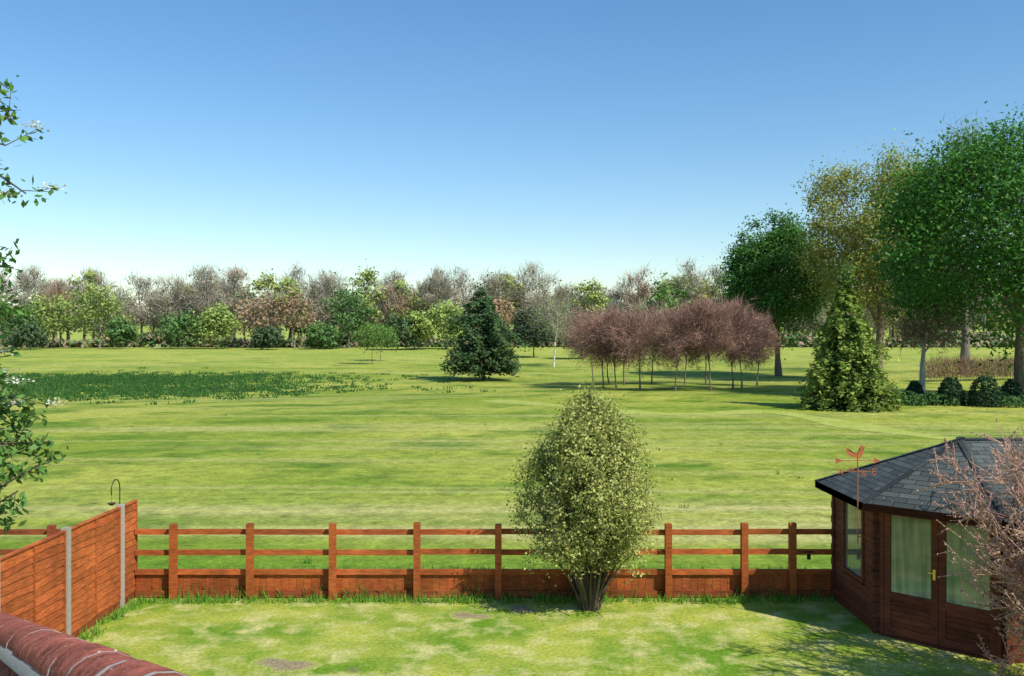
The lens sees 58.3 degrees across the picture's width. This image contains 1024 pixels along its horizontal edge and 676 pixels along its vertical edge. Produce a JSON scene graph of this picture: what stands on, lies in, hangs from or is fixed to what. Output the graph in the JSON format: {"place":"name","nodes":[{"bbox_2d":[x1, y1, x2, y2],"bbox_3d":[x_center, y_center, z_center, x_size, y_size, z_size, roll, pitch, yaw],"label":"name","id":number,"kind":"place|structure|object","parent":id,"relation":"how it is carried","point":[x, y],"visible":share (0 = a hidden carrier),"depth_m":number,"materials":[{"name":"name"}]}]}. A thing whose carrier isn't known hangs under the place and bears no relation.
{"place":"outdoors","nodes":[
{"label":"outdoors","id":0,"kind":"place"},
{"bbox_2d":[0,660,18,675],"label":"clay roof tiles","id":1,"kind":"object","parent":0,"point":[5,670],"depth_m":5.39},
{"bbox_2d":[0,620,186,675],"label":"mortar joints","id":2,"kind":"object","parent":1,"relation":"on","point":[19,667],"visible":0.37,"depth_m":4.29,"materials":[{"name":"concrete"}]},
{"bbox_2d":[0,611,188,675],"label":"roof ridge tiles","id":3,"kind":"object","parent":2,"relation":"on","point":[41,650],"visible":0.99,"depth_m":3.77,"materials":[{"name":"ceramic"}]},
{"bbox_2d":[0,75,68,533],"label":"blossom tree","id":4,"kind":"object","parent":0,"point":[5,454],"depth_m":6.06,"materials":[{"name":"green plant"}]},
{"bbox_2d":[107,479,119,505],"bbox_3d":[-6.420,2.741,14.840,0.140,0.918,0.378,0,0,0],"label":"bird feeder","id":5,"kind":"object","parent":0,"point":[111,503],"visible":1,"depth_m":14.77,"materials":[{"name":"metal"}]},
{"bbox_2d":[0,321,1023,597],"bbox_3d":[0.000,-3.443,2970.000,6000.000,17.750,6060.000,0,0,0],"label":"field ground","id":6,"kind":"structure","parent":0,"point":[360,459],"depth_m":38.93,"materials":[{"name":"green plant"}]},
{"bbox_2d":[349,301,558,363],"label":"small trees","id":7,"kind":"object","parent":6,"relation":"on","point":[519,327],"depth_m":167.39,"materials":[{"name":"green plant"}]},
{"bbox_2d":[435,274,535,380],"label":"conifer","id":8,"kind":"object","parent":6,"relation":"on","point":[466,356],"depth_m":104.21,"materials":[{"name":"green plant"}]},
{"bbox_2d":[0,366,987,642],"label":"field grass tufts","id":9,"kind":"object","parent":6,"relation":"on","point":[72,386],"visible":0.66,"depth_m":86.02,"materials":[{"name":"green plant"}]},
{"bbox_2d":[0,257,1015,358],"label":"treeline","id":10,"kind":"object","parent":6,"relation":"on","point":[68,306],"depth_m":227.29,"materials":[{"name":"green plant"}]},
{"bbox_2d":[520,293,586,366],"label":"birch tree","id":11,"kind":"object","parent":6,"relation":"on","point":[564,308],"depth_m":140.72,"materials":[{"name":"plant"}]},
{"bbox_2d":[554,290,787,390],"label":"group of trees","id":12,"kind":"object","parent":6,"relation":"on","point":[693,338],"depth_m":80.96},
{"bbox_2d":[703,203,840,375],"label":"park tree","id":13,"kind":"object","parent":6,"relation":"on","point":[765,260],"depth_m":110.64,"materials":[{"name":"green plant"}]},
{"bbox_2d":[792,257,903,412],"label":"cedar tree","id":14,"kind":"object","parent":6,"relation":"on","point":[846,391],"depth_m":58.24,"materials":[{"name":"green plant"}]},
{"bbox_2d":[783,128,965,376],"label":"park tree","id":15,"kind":"object","parent":6,"relation":"on","point":[850,231],"depth_m":98.12,"materials":[{"name":"green plant"}]},
{"bbox_2d":[839,100,1023,390],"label":"park tree","id":16,"kind":"object","parent":6,"relation":"on","point":[953,195],"depth_m":66.57,"materials":[{"name":"green plant"}]},
{"bbox_2d":[870,109,1021,392],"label":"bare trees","id":17,"kind":"object","parent":6,"relation":"on","point":[903,329],"depth_m":78.26,"materials":[{"name":"green plant"}]},
{"bbox_2d":[889,351,1023,407],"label":"hedges","id":18,"kind":"object","parent":6,"relation":"on","point":[914,394],"depth_m":63.18,"materials":[{"name":"green plant"}]},
{"bbox_2d":[0,0,1023,321],"label":"sky","id":19,"kind":"structure","parent":0,"point":[607,139],"materials":[{"name":"blue"}]},
{"bbox_2d":[77,598,1023,675],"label":"garden lawn","id":20,"kind":"structure","parent":0,"point":[625,637],"depth_m":13.34,"materials":[{"name":"green plant"}]},
{"bbox_2d":[61,504,124,634],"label":"concrete fence posts","id":21,"kind":"object","parent":20,"relation":"on","point":[68,580],"visible":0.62,"depth_m":13.20,"materials":[{"name":"grey concrete"}]},
{"bbox_2d":[0,500,137,636],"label":"fence panels","id":22,"kind":"object","parent":21,"relation":"attached to","point":[33,582],"visible":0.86,"depth_m":13.46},
{"bbox_2d":[250,604,538,672],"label":"soil patches","id":23,"kind":"object","parent":20,"relation":"on","point":[277,665],"visible":0.74,"depth_m":12.46,"materials":[{"name":"brown soil"}]},
{"bbox_2d":[0,522,831,599],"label":"wooden rail fence","id":24,"kind":"object","parent":20,"relation":"on","point":[499,579],"visible":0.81,"depth_m":15.50,"materials":[{"name":"brown wood"}]},
{"bbox_2d":[500,380,669,611],"bbox_3d":[1.225,2.563,14.892,2.833,3.798,2.812,0,0,0],"label":"garden bush","id":25,"kind":"object","parent":20,"relation":"on","point":[566,434],"depth_m":14.46,"materials":[{"name":"green plant"}]},
{"bbox_2d":[831,496,1023,663],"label":"summerhouse walls","id":26,"kind":"structure","parent":20,"relation":"on","point":[871,600],"depth_m":13.30,"materials":[{"name":"brown wood"}]},
{"bbox_2d":[835,445,879,543],"bbox_3d":[5.149,2.317,13.630,0.576,1.465,0.393,0,0,-36],"label":"weather vane","id":27,"kind":"object","parent":26,"relation":"attached to","point":[859,453],"visible":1,"depth_m":13.62,"materials":[{"name":"orange metal"}]},
{"bbox_2d":[845,502,989,610],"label":"summerhouse windows","id":28,"kind":"structure","parent":26,"relation":"in","point":[910,554],"depth_m":13.23,"materials":[{"name":"clear glass"}]},
{"bbox_2d":[815,481,1023,529],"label":"roof fascia","id":29,"kind":"structure","parent":26,"relation":"on","point":[892,510],"depth_m":13.18,"materials":[{"name":"black wood"}]},
{"bbox_2d":[817,439,1023,521],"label":"summerhouse roof shingles","id":30,"kind":"object","parent":29,"relation":"on","point":[901,494],"visible":0.69,"depth_m":13.56,"materials":[{"name":"grey tile"}]},
{"bbox_2d":[814,436,1023,521],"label":"roof ridge caps","id":31,"kind":"object","parent":30,"relation":"on","point":[964,445],"visible":0.84,"depth_m":13.69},
{"bbox_2d":[928,570,935,579],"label":"summerhouse door handles","id":32,"kind":"object","parent":26,"relation":"attached to","point":[934,574],"visible":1,"depth_m":13.06,"materials":[{"name":"gold metal"}]},
{"bbox_2d":[914,416,1023,675],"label":"bare shrub stems","id":33,"kind":"object","parent":20,"relation":"on","point":[1005,540],"visible":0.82,"depth_m":11.09,"materials":[{"name":"brown plant"}]},
{"bbox_2d":[484,400,966,439],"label":"mown track","id":34,"kind":"structure","parent":0,"point":[847,424],"depth_m":53.81,"materials":[{"name":"green plant"}]}
]}

